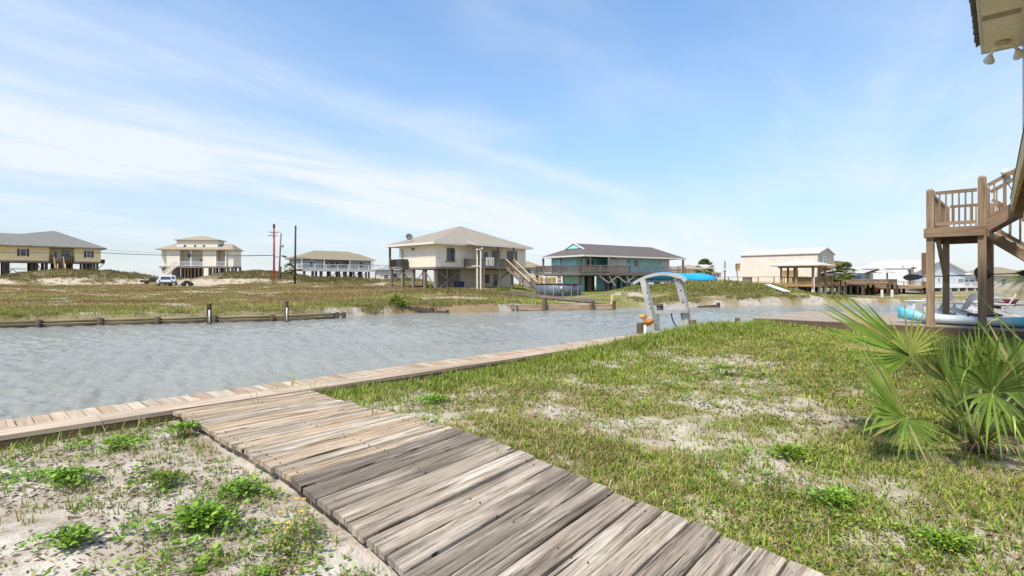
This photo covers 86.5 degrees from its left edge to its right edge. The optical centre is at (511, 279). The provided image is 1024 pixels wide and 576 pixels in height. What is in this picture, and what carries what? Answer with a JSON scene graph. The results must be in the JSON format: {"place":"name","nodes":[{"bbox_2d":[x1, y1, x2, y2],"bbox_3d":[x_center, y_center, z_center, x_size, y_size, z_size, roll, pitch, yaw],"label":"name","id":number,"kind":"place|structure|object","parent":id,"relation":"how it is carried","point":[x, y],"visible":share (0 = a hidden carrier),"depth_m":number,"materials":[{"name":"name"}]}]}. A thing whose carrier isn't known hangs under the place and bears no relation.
{"place":"outdoors","nodes":[
{"label":"outdoors","id":0,"kind":"place"},
{"bbox_2d":[0,271,1023,575],"bbox_3d":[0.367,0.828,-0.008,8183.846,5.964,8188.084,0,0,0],"label":"ground","id":1,"kind":"structure","parent":0,"point":[14,533],"depth_m":5.11,"materials":[{"name":"sand"}]},
{"bbox_2d":[0,231,106,275],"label":"stilt house","id":2,"kind":"structure","parent":1,"relation":"on","point":[53,249],"depth_m":120.56,"materials":[{"name":"beige"}]},
{"bbox_2d":[20,249,26,255],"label":"window","id":3,"kind":"structure","parent":2,"relation":"in","point":[21,250],"depth_m":116.88,"materials":[{"name":"glass"}]},
{"bbox_2d":[10,522,105,554],"bbox_3d":[-3.099,1.769,3.753,0.491,0.168,0.382,0,0,10],"label":"weed clump","id":4,"kind":"object","parent":1,"relation":"on","point":[70,535],"visible":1,"depth_m":3.73,"materials":[{"name":"green plant"}]},
{"bbox_2d":[0,453,161,506],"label":"weed clump","id":5,"kind":"object","parent":1,"relation":"on","point":[65,473],"visible":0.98,"depth_m":4.79,"materials":[{"name":"green plant"}]},
{"bbox_2d":[53,430,186,460],"bbox_3d":[-3.981,1.719,5.686,1.462,0.169,0.589,0,0,8],"label":"weed clump","id":6,"kind":"object","parent":1,"relation":"on","point":[123,438],"visible":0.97,"depth_m":5.66,"materials":[{"name":"green plant"}]},
{"bbox_2d":[140,278,157,283],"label":"trailer","id":7,"kind":"object","parent":1,"relation":"on","point":[150,280],"visible":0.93,"depth_m":101.62,"materials":[{"name":"metal"}]},
{"bbox_2d":[110,419,200,448],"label":"weed clump","id":8,"kind":"object","parent":1,"relation":"on","point":[186,425],"visible":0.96,"depth_m":6.08,"materials":[{"name":"green plant"}]},
{"bbox_2d":[156,276,171,285],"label":"parked car","id":9,"kind":"object","parent":1,"relation":"on","point":[164,280],"visible":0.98,"depth_m":88.49,"materials":[{"name":"white paint"}]},
{"bbox_2d":[118,468,210,498],"bbox_3d":[-3.008,1.734,4.719,0.514,0.177,0.566,0,0,24],"label":"weed clump","id":10,"kind":"object","parent":1,"relation":"on","point":[162,474],"visible":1,"depth_m":4.66,"materials":[{"name":"green plant"}]},
{"bbox_2d":[0,312,338,327],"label":"log bulkhead","id":11,"kind":"object","parent":1,"relation":"on","point":[98,321],"visible":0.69,"depth_m":32.23,"materials":[{"name":"brown wood"}]},
{"bbox_2d":[164,276,176,284],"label":"parked car","id":12,"kind":"object","parent":1,"relation":"on","point":[174,279],"visible":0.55,"depth_m":96.82,"materials":[{"name":"white paint"}]},
{"bbox_2d":[92,492,271,573],"bbox_3d":[-2.387,1.756,3.888,1.194,0.227,0.972,0,0,0],"label":"weed clump","id":13,"kind":"object","parent":1,"relation":"on","point":[192,513],"visible":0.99,"depth_m":3.94,"materials":[{"name":"green plant"}]},
{"bbox_2d":[181,279,193,285],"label":"quad bike","id":14,"kind":"object","parent":1,"relation":"on","point":[185,283],"visible":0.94,"depth_m":93.81,"materials":[{"name":"metal"}]},
{"bbox_2d":[0,413,379,575],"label":"sparse grass","id":15,"kind":"structure","parent":1,"relation":"on","point":[180,442],"depth_m":4.58,"materials":[{"name":"plant"}]},
{"bbox_2d":[155,236,242,277],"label":"stilt house","id":16,"kind":"structure","parent":1,"relation":"on","point":[222,257],"depth_m":143.66,"materials":[{"name":"beige"}]},
{"bbox_2d":[208,471,288,501],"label":"weed clump","id":17,"kind":"object","parent":1,"relation":"on","point":[234,484],"visible":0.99,"depth_m":4.53,"materials":[{"name":"green plant"}]},
{"bbox_2d":[211,497,331,568],"bbox_3d":[-1.720,1.747,3.815,1.015,0.298,0.642,0,0,0],"label":"weed clump","id":18,"kind":"object","parent":1,"relation":"on","point":[285,530],"visible":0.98,"depth_m":3.83,"materials":[{"name":"green plant"}]},
{"bbox_2d":[268,224,278,279],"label":"utility pole","id":19,"kind":"object","parent":1,"relation":"on","point":[273,232],"visible":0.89,"depth_m":103.97,"materials":[{"name":"red paint"}]},
{"bbox_2d":[278,233,283,280],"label":"utility pole","id":20,"kind":"object","parent":1,"relation":"on","point":[281,245],"visible":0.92,"depth_m":101.47,"materials":[{"name":"grey wood"}]},
{"bbox_2d":[0,252,293,257],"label":"overhead cable","id":21,"kind":"object","parent":20,"relation":"hanging from","point":[145,254],"visible":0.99,"depth_m":109.57,"materials":[{"name":"metal"}]},
{"bbox_2d":[279,553,295,561],"bbox_3d":[-1.499,1.865,3.646,0.133,0.043,0.082,0,0,0],"label":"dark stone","id":22,"kind":"object","parent":1,"relation":"on","point":[287,554],"visible":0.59,"depth_m":3.64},
{"bbox_2d":[283,263,293,272],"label":"palm tree","id":23,"kind":"object","parent":1,"relation":"on","point":[289,269],"visible":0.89,"depth_m":116.48,"materials":[{"name":"green plant"}]},
{"bbox_2d":[294,226,295,283],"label":"utility pole","id":24,"kind":"object","parent":1,"relation":"on","point":[295,257],"visible":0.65,"depth_m":91.31,"materials":[{"name":"brown wood"}]},
{"bbox_2d":[285,250,378,278],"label":"stilt house","id":25,"kind":"structure","parent":1,"relation":"on","point":[304,264],"depth_m":126.46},
{"bbox_2d":[309,261,313,268],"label":"door","id":26,"kind":"structure","parent":25,"relation":"in","point":[311,263],"depth_m":122.73,"materials":[{"name":"paint"}]},
{"bbox_2d":[242,372,502,452],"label":"grass wisps","id":27,"kind":"object","parent":1,"relation":"on","point":[292,381],"depth_m":7.81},
{"bbox_2d":[0,321,745,450],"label":"dock","id":28,"kind":"object","parent":1,"relation":"on","point":[34,428],"visible":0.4,"depth_m":7.67,"materials":[{"name":"brown wood"}]},
{"bbox_2d":[639,314,654,333],"bbox_3d":[4.059,1.432,16.388,0.417,0.819,0.286,0,0,31],"label":"carved pelican","id":29,"kind":"object","parent":28,"relation":"on","point":[647,322],"visible":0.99,"depth_m":16.34,"materials":[{"name":"brown wood"}]},
{"bbox_2d":[632,272,719,331],"bbox_3d":[6.405,1.246,21.282,2.207,3.075,3.162,0,0,44],"label":"lift","id":30,"kind":"object","parent":28,"relation":"attached to","point":[682,309],"visible":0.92,"depth_m":20.41,"materials":[{"name":"metal"}]},
{"bbox_2d":[374,266,411,278],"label":"stilt house","id":31,"kind":"structure","parent":1,"relation":"on","point":[383,272],"depth_m":117.90,"materials":[{"name":"white"}]},
{"bbox_2d":[386,292,409,305],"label":"shrub","id":32,"kind":"object","parent":1,"relation":"on","point":[399,300],"visible":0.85,"depth_m":42.83,"materials":[{"name":"green plant"}]},
{"bbox_2d":[409,307,433,312],"bbox_3d":[-7.257,2.422,43.434,1.993,0.586,0.318,0,0,0],"label":"old timber","id":33,"kind":"object","parent":1,"relation":"on","point":[430,310],"visible":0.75,"depth_m":43.27,"materials":[{"name":"brown wood"}]},
{"bbox_2d":[402,393,477,406],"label":"weed clump","id":34,"kind":"object","parent":1,"relation":"on","point":[436,398],"visible":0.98,"depth_m":7.87,"materials":[{"name":"green plant"}]},
{"bbox_2d":[454,281,464,287],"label":"bin","id":35,"kind":"object","parent":1,"relation":"on","point":[457,284],"visible":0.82,"depth_m":75.84,"materials":[{"name":"blue plastic"}]},
{"bbox_2d":[382,226,537,290],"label":"stilt house","id":36,"kind":"structure","parent":1,"relation":"on","point":[448,257],"depth_m":78.31,"materials":[{"name":"beige"}]},
{"bbox_2d":[395,249,408,267],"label":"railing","id":37,"kind":"object","parent":36,"relation":"attached to","point":[402,263],"visible":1,"depth_m":77.57,"materials":[{"name":"wood"}]},
{"bbox_2d":[405,234,412,242],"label":"satellite dish","id":38,"kind":"object","parent":36,"relation":"on","point":[409,236],"visible":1,"depth_m":78.09,"materials":[{"name":"metal"}]},
{"bbox_2d":[447,248,454,260],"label":"window","id":39,"kind":"structure","parent":36,"relation":"in","point":[450,251],"depth_m":75.49,"materials":[{"name":"grey glass"}]},
{"bbox_2d":[482,250,488,266],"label":"door","id":40,"kind":"structure","parent":36,"relation":"in","point":[485,253],"depth_m":80.02,"materials":[{"name":"paint"}]},
{"bbox_2d":[485,274,489,282],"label":"window","id":41,"kind":"structure","parent":36,"relation":"in","point":[487,276],"depth_m":82.42,"materials":[{"name":"grey glass"}]},
{"bbox_2d":[486,257,493,265],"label":"sign board","id":42,"kind":"object","parent":36,"relation":"attached to","point":[489,261],"visible":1,"depth_m":76.83,"materials":[{"name":"grey wood"}]},
{"bbox_2d":[492,250,496,258],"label":"window","id":43,"kind":"structure","parent":36,"relation":"in","point":[494,253],"depth_m":81.36,"materials":[{"name":"grey glass"}]},
{"bbox_2d":[494,274,497,286],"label":"door","id":44,"kind":"structure","parent":36,"relation":"in","point":[495,275],"depth_m":83.55,"materials":[{"name":"grey wood"}]},
{"bbox_2d":[507,251,516,260],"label":"window","id":45,"kind":"structure","parent":36,"relation":"in","point":[509,253],"depth_m":83.90,"materials":[{"name":"grey glass"}]},
{"bbox_2d":[476,248,482,288],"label":"posts","id":46,"kind":"object","parent":1,"relation":"on","point":[480,267],"visible":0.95,"depth_m":70.74,"materials":[{"name":"wood"}]},
{"bbox_2d":[173,390,824,575],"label":"boardwalk","id":47,"kind":"structure","parent":1,"relation":"on","point":[399,494],"depth_m":4.25,"materials":[{"name":"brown wood"}]},
{"bbox_2d":[497,287,510,290],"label":"shrub","id":48,"kind":"object","parent":1,"relation":"on","point":[504,289],"visible":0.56,"depth_m":68.35,"materials":[{"name":"green plant"}]},
{"bbox_2d":[0,267,1023,324],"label":"dune grass","id":49,"kind":"structure","parent":1,"relation":"on","point":[16,306],"depth_m":57.84,"materials":[{"name":"plant"}]},
{"bbox_2d":[0,358,1023,575],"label":"ground cover","id":50,"kind":"object","parent":1,"relation":"on","point":[267,567],"visible":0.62,"depth_m":4.29,"materials":[{"name":"green plant"}]},
{"bbox_2d":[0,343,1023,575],"bbox_3d":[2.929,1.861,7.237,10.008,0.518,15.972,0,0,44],"label":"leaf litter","id":51,"kind":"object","parent":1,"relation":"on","point":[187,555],"visible":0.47,"depth_m":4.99,"materials":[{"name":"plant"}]},
{"bbox_2d":[509,305,517,310],"bbox_3d":[-0.679,2.587,46.444,2.883,1.176,0.748,0,0,31],"label":"old dock","id":52,"kind":"object","parent":1,"relation":"on","point":[512,307],"visible":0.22,"depth_m":45.62,"materials":[{"name":"grey wood"}]},
{"bbox_2d":[514,261,542,287],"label":"stilt house","id":53,"kind":"structure","parent":1,"relation":"on","point":[530,268],"depth_m":112.28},
{"bbox_2d":[532,276,560,290],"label":"board fence","id":54,"kind":"object","parent":1,"relation":"on","point":[549,279],"visible":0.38,"depth_m":85.21,"materials":[{"name":"beige wood"}]},
{"bbox_2d":[505,291,605,301],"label":"garden walkway","id":55,"kind":"structure","parent":1,"relation":"on","point":[553,297],"depth_m":55.83,"materials":[{"name":"grey wood"}]},
{"bbox_2d":[535,283,580,295],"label":"swimming pool","id":56,"kind":"structure","parent":1,"relation":"on","point":[563,289],"depth_m":67.36,"materials":[{"name":"metal"}]},
{"bbox_2d":[513,304,611,310],"bbox_3d":[4.507,2.507,47.175,9.194,0.752,0.381,0,0,-14],"label":"bulkhead","id":57,"kind":"object","parent":1,"relation":"on","point":[565,307],"visible":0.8,"depth_m":47.04,"materials":[{"name":"brown wood"}]},
{"bbox_2d":[535,242,686,291],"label":"stilt house","id":58,"kind":"structure","parent":1,"relation":"on","point":[612,267],"depth_m":98.80,"materials":[{"name":"wood"}]},
{"bbox_2d":[610,259,616,272],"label":"sliding door","id":59,"kind":"structure","parent":58,"relation":"in","point":[612,261],"depth_m":98.74,"materials":[{"name":"paint"}]},
{"bbox_2d":[617,259,625,272],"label":"sliding door","id":60,"kind":"structure","parent":58,"relation":"in","point":[621,262],"depth_m":99.93,"materials":[{"name":"paint"}]},
{"bbox_2d":[661,260,668,271],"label":"sliding door","id":61,"kind":"structure","parent":58,"relation":"in","point":[665,263],"depth_m":106.97,"materials":[{"name":"paint"}]},
{"bbox_2d":[317,318,1023,575],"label":"lawn grass","id":62,"kind":"structure","parent":1,"relation":"on","point":[724,332],"depth_m":6.21,"materials":[{"name":"plant"}]},
{"bbox_2d":[664,265,716,282],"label":"stilt house","id":63,"kind":"structure","parent":1,"relation":"on","point":[690,268],"depth_m":144.00,"materials":[{"name":"beige"}]},
{"bbox_2d":[693,258,715,275],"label":"palm tree","id":64,"kind":"object","parent":1,"relation":"on","point":[705,261],"visible":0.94,"depth_m":105.95,"materials":[{"name":"green plant"}]},
{"bbox_2d":[714,271,720,279],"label":"stilt house","id":65,"kind":"structure","parent":1,"relation":"on","point":[718,274],"depth_m":153.72,"materials":[{"name":"beige"}]},
{"bbox_2d":[723,261,725,279],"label":"utility pole","id":66,"kind":"object","parent":1,"relation":"on","point":[724,270],"visible":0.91,"depth_m":133.23,"materials":[{"name":"grey wood"}]},
{"bbox_2d":[687,357,794,383],"bbox_3d":[4.013,1.658,10.426,1.978,0.264,2.519,0,0,0],"label":"weed clump","id":67,"kind":"object","parent":1,"relation":"on","point":[723,367],"visible":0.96,"depth_m":9.97,"materials":[{"name":"green plant"}]},
{"bbox_2d":[765,284,789,291],"bbox_3d":[30.302,0.913,62.230,0.635,0.841,3.858,0,0,-6],"label":"white plank","id":68,"kind":"object","parent":1,"relation":"on","point":[778,288],"visible":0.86,"depth_m":61.65,"materials":[{"name":"paint"}]},
{"bbox_2d":[717,440,843,480],"bbox_3d":[2.705,1.724,5.531,1.139,0.221,0.962,0,0,33],"label":"weed clump","id":69,"kind":"object","parent":1,"relation":"on","point":[789,449],"visible":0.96,"depth_m":5.43,"materials":[{"name":"green plant"}]},
{"bbox_2d":[728,247,860,294],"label":"gambrel house","id":70,"kind":"structure","parent":1,"relation":"on","point":[754,264],"depth_m":84.42,"materials":[{"name":"metal"}]},
{"bbox_2d":[742,277,752,282],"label":"grill box","id":71,"kind":"object","parent":70,"relation":"on","point":[747,279],"visible":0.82,"depth_m":83.81,"materials":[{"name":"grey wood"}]},
{"bbox_2d":[783,270,792,281],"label":"wooden screen","id":72,"kind":"object","parent":70,"relation":"on","point":[785,272],"visible":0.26,"depth_m":81.37,"materials":[{"name":"beige wood"}]},
{"bbox_2d":[792,278,811,281],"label":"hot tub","id":73,"kind":"object","parent":70,"relation":"on","point":[801,279],"visible":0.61,"depth_m":70.09,"materials":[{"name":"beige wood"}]},
{"bbox_2d":[769,258,836,292],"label":"gazebo","id":74,"kind":"object","parent":70,"relation":"on","point":[795,265],"visible":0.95,"depth_m":68.99,"materials":[{"name":"beige wood"}]},
{"bbox_2d":[800,484,867,527],"bbox_3d":[2.635,1.775,4.359,0.549,0.184,0.602,0,0,0],"label":"weed clump","id":75,"kind":"object","parent":1,"relation":"on","point":[839,494],"visible":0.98,"depth_m":4.38,"materials":[{"name":"green plant"}]},
{"bbox_2d":[830,267,846,294],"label":"palm tree","id":76,"kind":"object","parent":1,"relation":"on","point":[842,271],"visible":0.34,"depth_m":72.90,"materials":[{"name":"plant"}]},
{"bbox_2d":[832,262,858,296],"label":"palm tree","id":77,"kind":"object","parent":1,"relation":"on","point":[845,276],"visible":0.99,"depth_m":70.61,"materials":[{"name":"plant"}]},
{"bbox_2d":[821,268,898,295],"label":"stilt house","id":78,"kind":"structure","parent":1,"relation":"on","point":[864,279],"depth_m":76.80,"materials":[{"name":"wood"}]},
{"bbox_2d":[737,496,1001,575],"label":"weed clump","id":79,"kind":"object","parent":1,"relation":"on","point":[949,539],"visible":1,"depth_m":3.77,"materials":[{"name":"green plant"}]},
{"bbox_2d":[821,266,925,294],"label":"gambrel house","id":80,"kind":"structure","parent":1,"relation":"on","point":[899,274],"depth_m":85.26,"materials":[{"name":"wood"}]},
{"bbox_2d":[753,311,1023,338],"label":"side deck","id":81,"kind":"structure","parent":1,"relation":"on","point":[816,318],"depth_m":19.81,"materials":[{"name":"brown wood"}]},
{"bbox_2d":[904,300,925,310],"bbox_3d":[19.948,1.260,26.689,1.016,0.527,0.533,0,0,0],"label":"white bench","id":82,"kind":"object","parent":81,"relation":"on","point":[911,304],"visible":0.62,"depth_m":26.57,"materials":[{"name":"paint"}]},
{"bbox_2d":[923,293,957,314],"bbox_3d":[17.923,1.035,22.726,0.853,1.022,0.997,0,0,-32],"label":"garden chair","id":83,"kind":"object","parent":81,"relation":"on","point":[939,310],"visible":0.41,"depth_m":22.63,"materials":[{"name":"white paint"}]},
{"bbox_2d":[898,306,1023,326],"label":"kayak","id":84,"kind":"object","parent":81,"relation":"on","point":[972,319],"visible":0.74,"depth_m":18.11,"materials":[{"name":"plastic"}]},
{"bbox_2d":[950,293,977,315],"bbox_3d":[18.332,1.035,22.091,0.853,1.022,0.997,0,0,-29],"label":"garden chair","id":85,"kind":"object","parent":81,"relation":"on","point":[969,301],"visible":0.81,"depth_m":22.00,"materials":[{"name":"white paint"}]},
{"bbox_2d":[963,301,977,310],"bbox_3d":[20.550,1.035,23.998,0.997,1.022,0.853,0,0,38],"label":"garden chair","id":86,"kind":"object","parent":81,"relation":"on","point":[973,308],"visible":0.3,"depth_m":23.91,"materials":[{"name":"white paint"}]},
{"bbox_2d":[924,168,1023,327],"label":"outdoor stairs","id":87,"kind":"structure","parent":81,"relation":"on","point":[939,230],"depth_m":18.07,"materials":[{"name":"brown wood"}]},
{"bbox_2d":[921,253,925,274],"bbox_3d":[13.859,-0.533,18.302,0.127,0.762,0.089,0,0,44],"label":"post bracket","id":88,"kind":"object","parent":87,"relation":"attached to","point":[923,263],"visible":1,"depth_m":18.27,"materials":[{"name":"brown wood"}]},
{"bbox_2d":[903,270,1023,279],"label":"kayak paddle","id":89,"kind":"object","parent":87,"relation":"hanging from","point":[912,277],"visible":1,"depth_m":21.80,"materials":[{"name":"black plastic"}]},
{"bbox_2d":[974,266,991,278],"bbox_3d":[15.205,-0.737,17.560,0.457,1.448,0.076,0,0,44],"label":"round float","id":90,"kind":"object","parent":87,"relation":"hanging from","point":[989,271],"visible":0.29,"depth_m":17.46,"materials":[{"name":"black plastic"}]},
{"bbox_2d":[1000,169,1012,188],"bbox_3d":[15.439,-3.111,16.921,0.501,0.680,0.253,0,0,7],"label":"stair floodlight","id":91,"kind":"object","parent":87,"relation":"attached to","point":[1005,172],"visible":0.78,"depth_m":16.87,"materials":[{"name":"white paint"}]},
{"bbox_2d":[973,292,1003,312],"bbox_3d":[21.409,1.035,24.376,0.853,1.022,0.997,0,0,-6],"label":"garden chair","id":92,"kind":"object","parent":81,"relation":"on","point":[976,305],"visible":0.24,"depth_m":24.18,"materials":[{"name":"white paint"}]},
{"bbox_2d":[994,293,1021,316],"bbox_3d":[19.532,1.035,21.584,0.997,1.022,0.853,0,0,44],"label":"garden chair","id":93,"kind":"object","parent":81,"relation":"on","point":[1002,312],"visible":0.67,"depth_m":21.37,"materials":[{"name":"white paint"}]},
{"bbox_2d":[994,304,1023,313],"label":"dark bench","id":94,"kind":"object","parent":81,"relation":"on","point":[997,307],"visible":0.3,"depth_m":24.09,"materials":[{"name":"wood"}]},
{"bbox_2d":[999,299,1020,303],"bbox_3d":[22.247,1.015,24.319,0.703,0.351,0.385,0,0,0],"label":"pink towel","id":95,"kind":"object","parent":94,"relation":"on","point":[1006,301],"visible":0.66,"depth_m":24.35,"materials":[{"name":"fabric"}]},
{"bbox_2d":[864,259,977,290],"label":"gabled house","id":96,"kind":"structure","parent":1,"relation":"on","point":[957,283],"depth_m":103.66,"materials":[{"name":"metal"}]},
{"bbox_2d":[819,289,1023,468],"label":"palmetto","id":97,"kind":"object","parent":1,"relation":"on","point":[960,383],"visible":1,"depth_m":5.61,"materials":[{"name":"green plant"}]},
{"bbox_2d":[960,267,1023,289],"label":"stilt house","id":98,"kind":"structure","parent":1,"relation":"on","point":[998,278],"depth_m":107.96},
{"bbox_2d":[969,0,1023,212],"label":"stilt house","id":99,"kind":"structure","parent":1,"relation":"on","point":[994,21],"depth_m":12.67,"materials":[{"name":"wood"}]},
{"bbox_2d":[983,39,1023,64],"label":"eave floodlight","id":100,"kind":"object","parent":99,"relation":"attached to","point":[988,59],"visible":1,"depth_m":13.62,"materials":[{"name":"paint"}]},
{"bbox_2d":[994,270,1023,306],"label":"palm tree","id":101,"kind":"object","parent":1,"relation":"on","point":[1017,276],"visible":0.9,"depth_m":22.12,"materials":[{"name":"green plant"}]},
{"bbox_2d":[0,280,1023,420],"bbox_3d":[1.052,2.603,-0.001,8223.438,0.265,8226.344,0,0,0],"label":"water","id":102,"kind":"structure","parent":0,"point":[46,370],"depth_m":21.42,"materials":[{"name":"liquid"}]},
{"bbox_2d":[207,304,211,323],"bbox_3d":[-18.097,2.356,32.506,0.262,1.892,0.274,0,0,0],"label":"mooring post","id":103,"kind":"object","parent":102,"relation":"in","point":[209,313],"visible":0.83,"depth_m":32.39,"materials":[{"name":"brown wood"}]},
{"bbox_2d":[284,301,288,321],"bbox_3d":[-14.168,2.317,34.157,0.262,1.971,0.274,0,0,0],"label":"mooring post","id":104,"kind":"object","parent":102,"relation":"in","point":[286,311],"visible":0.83,"depth_m":34.07,"materials":[{"name":"brown wood"}]},
{"bbox_2d":[542,298,546,310],"bbox_3d":[2.803,2.403,46.482,0.399,1.798,0.399,0,0,-11],"label":"mooring post","id":105,"kind":"object","parent":102,"relation":"in","point":[544,304],"visible":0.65,"depth_m":46.32,"materials":[{"name":"brown wood"}]},
{"bbox_2d":[590,301,593,309],"bbox_3d":[7.001,2.557,47.371,0.328,1.491,0.328,0,0,-11],"label":"mooring post","id":106,"kind":"object","parent":102,"relation":"in","point":[591,305],"visible":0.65,"depth_m":47.23,"materials":[{"name":"brown wood"}]},
{"bbox_2d":[612,301,615,309],"bbox_3d":[8.977,2.566,47.879,0.282,1.471,0.282,0,0,34],"label":"mooring post","id":107,"kind":"object","parent":102,"relation":"in","point":[613,305],"visible":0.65,"depth_m":47.78,"materials":[{"name":"brown wood"}]},
{"bbox_2d":[637,323,643,333],"bbox_3d":[4.080,2.458,17.272,0.239,2.198,0.241,0,0,0],"label":"mooring post","id":108,"kind":"object","parent":102,"relation":"in","point":[640,327],"visible":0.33,"depth_m":17.17,"materials":[{"name":"brown wood"}]},
{"bbox_2d":[697,303,719,306],"bbox_3d":[18.819,2.489,52.070,2.128,0.613,0.318,0,0,0],"label":"old timber","id":109,"kind":"object","parent":102,"relation":"in","point":[718,305],"visible":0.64,"depth_m":51.91,"materials":[{"name":"brown wood"}]},
{"bbox_2d":[0,0,1023,279],"label":"sky","id":110,"kind":"structure","parent":0,"point":[718,131],"materials":[{"name":"blue"}]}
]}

